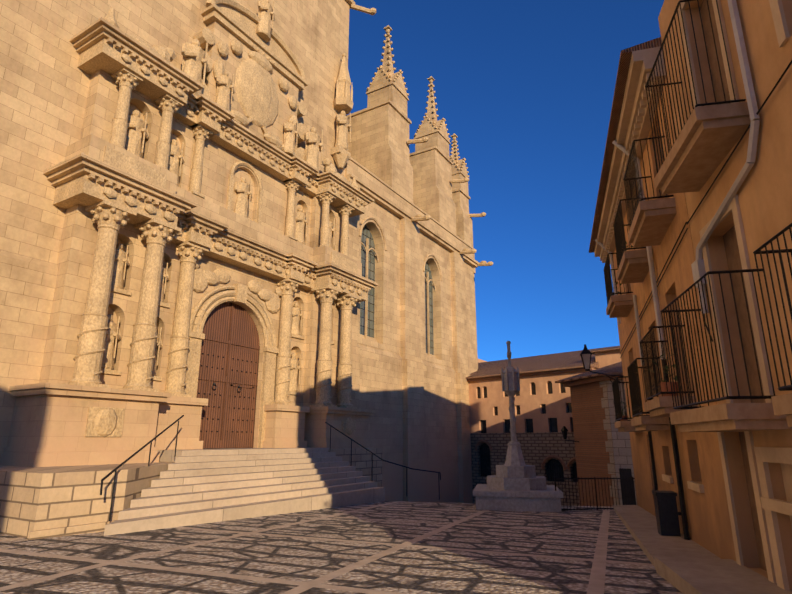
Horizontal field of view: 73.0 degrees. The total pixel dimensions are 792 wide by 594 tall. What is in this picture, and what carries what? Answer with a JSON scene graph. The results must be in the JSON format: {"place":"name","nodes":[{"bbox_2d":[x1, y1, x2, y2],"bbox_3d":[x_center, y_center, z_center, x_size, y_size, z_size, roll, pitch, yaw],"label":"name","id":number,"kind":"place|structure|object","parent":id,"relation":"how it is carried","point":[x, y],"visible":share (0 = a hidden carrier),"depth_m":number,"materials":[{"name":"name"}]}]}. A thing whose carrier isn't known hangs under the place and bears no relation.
{"place":"outdoors","nodes":[
{"label":"outdoors","id":0,"kind":"place"},
{"bbox_2d":[0,501,682,593],"bbox_3d":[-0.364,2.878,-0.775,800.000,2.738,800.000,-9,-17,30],"label":"ground","id":1,"kind":"structure","parent":0,"point":[394,547],"depth_m":7.95,"materials":[{"name":"stone"}]},
{"bbox_2d":[0,448,381,539],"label":"portal podiums","id":2,"kind":"object","parent":1,"relation":"on","point":[45,502],"visible":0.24,"depth_m":9.88,"materials":[{"name":"beige stone"}]},
{"bbox_2d":[104,448,384,535],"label":"steps","id":3,"kind":"structure","parent":1,"relation":"on","point":[194,487],"depth_m":13.96,"materials":[{"name":"stone"}]},
{"bbox_2d":[100,415,440,520],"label":"stair rails","id":4,"kind":"object","parent":3,"relation":"on","point":[126,460],"visible":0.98,"depth_m":14.05,"materials":[{"name":"black metal"}]},
{"bbox_2d":[0,0,492,502],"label":"church side wall","id":5,"kind":"structure","parent":1,"relation":"on","point":[419,418],"depth_m":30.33,"materials":[{"name":"beige stone"}]},
{"bbox_2d":[0,0,377,466],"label":"church facade","id":6,"kind":"structure","parent":5,"relation":"attached to","point":[238,83],"depth_m":17.54,"materials":[{"name":"beige stone"}]},
{"bbox_2d":[39,205,146,387],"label":"wall","id":7,"kind":"structure","parent":6,"relation":"on","point":[77,247],"depth_m":14.22,"materials":[{"name":"beige stone"}]},
{"bbox_2d":[80,69,161,163],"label":"wall","id":8,"kind":"structure","parent":6,"relation":"on","point":[101,102],"depth_m":15.62,"materials":[{"name":"beige stone"}]},
{"bbox_2d":[151,242,179,391],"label":"wall","id":9,"kind":"structure","parent":6,"relation":"on","point":[165,315],"depth_m":16.58,"materials":[{"name":"beige stone"}]},
{"bbox_2d":[171,117,192,189],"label":"wall","id":10,"kind":"structure","parent":6,"relation":"on","point":[182,131],"depth_m":18.04,"materials":[{"name":"beige stone"}]},
{"bbox_2d":[187,133,287,234],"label":"wall","id":11,"kind":"structure","parent":6,"relation":"attached to","point":[219,161],"depth_m":19.95,"materials":[{"name":"beige stone"}]},
{"bbox_2d":[289,287,307,405],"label":"wall","id":12,"kind":"structure","parent":6,"relation":"on","point":[300,295],"depth_m":21.69,"materials":[{"name":"beige stone"}]},
{"bbox_2d":[294,189,311,245],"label":"wall","id":13,"kind":"structure","parent":6,"relation":"on","point":[303,199],"depth_m":23.14,"materials":[{"name":"beige stone"}]},
{"bbox_2d":[303,290,340,406],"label":"wall","id":14,"kind":"structure","parent":6,"relation":"on","point":[312,338],"depth_m":22.16,"materials":[{"name":"beige stone"}]},
{"bbox_2d":[309,196,341,251],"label":"wall","id":15,"kind":"structure","parent":6,"relation":"on","point":[316,214],"depth_m":23.55,"materials":[{"name":"beige stone"}]},
{"bbox_2d":[173,255,280,448],"bbox_3d":[-5.791,2.003,18.735,0.220,6.350,5.100,-9,-17,30],"label":"arched doorway","id":16,"kind":"structure","parent":5,"relation":"attached to","point":[217,325],"depth_m":18.88,"materials":[{"name":"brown wood"}]},
{"bbox_2d":[473,341,562,512],"bbox_3d":[3.594,5.112,16.126,2.440,7.695,2.440,-3,-15,11],"label":"stone cross","id":17,"kind":"object","parent":1,"relation":"on","point":[515,483],"visible":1,"depth_m":15.29,"materials":[{"name":"stone"}]},
{"bbox_2d":[465,346,620,505],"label":"pink building","id":18,"kind":"structure","parent":1,"relation":"on","point":[543,410],"depth_m":31.62,"materials":[{"name":"paint"}]},
{"bbox_2d":[554,477,635,510],"bbox_3d":[5.885,5.705,15.490,2.928,0.997,0.036,5,-16,-17],"label":"edge railing","id":19,"kind":"object","parent":1,"relation":"on","point":[594,478],"visible":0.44,"depth_m":15.45,"materials":[{"name":"black metal"}]},
{"bbox_2d":[555,361,636,506],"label":"back block","id":20,"kind":"structure","parent":1,"relation":"on","point":[602,447],"depth_m":23.27,"materials":[{"name":"paint"}]},
{"bbox_2d":[347,0,663,361],"label":"sky","id":21,"kind":"structure","parent":0,"point":[526,88],"materials":[{"name":"blue"}]},
{"bbox_2d":[580,37,735,575],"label":"house","id":22,"kind":"structure","parent":0,"point":[680,509],"depth_m":9.89,"materials":[{"name":"paint"}]},
{"bbox_2d":[645,0,791,593],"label":"house","id":23,"kind":"structure","parent":0,"point":[726,168],"depth_m":6.16,"materials":[{"name":"orange paint"}]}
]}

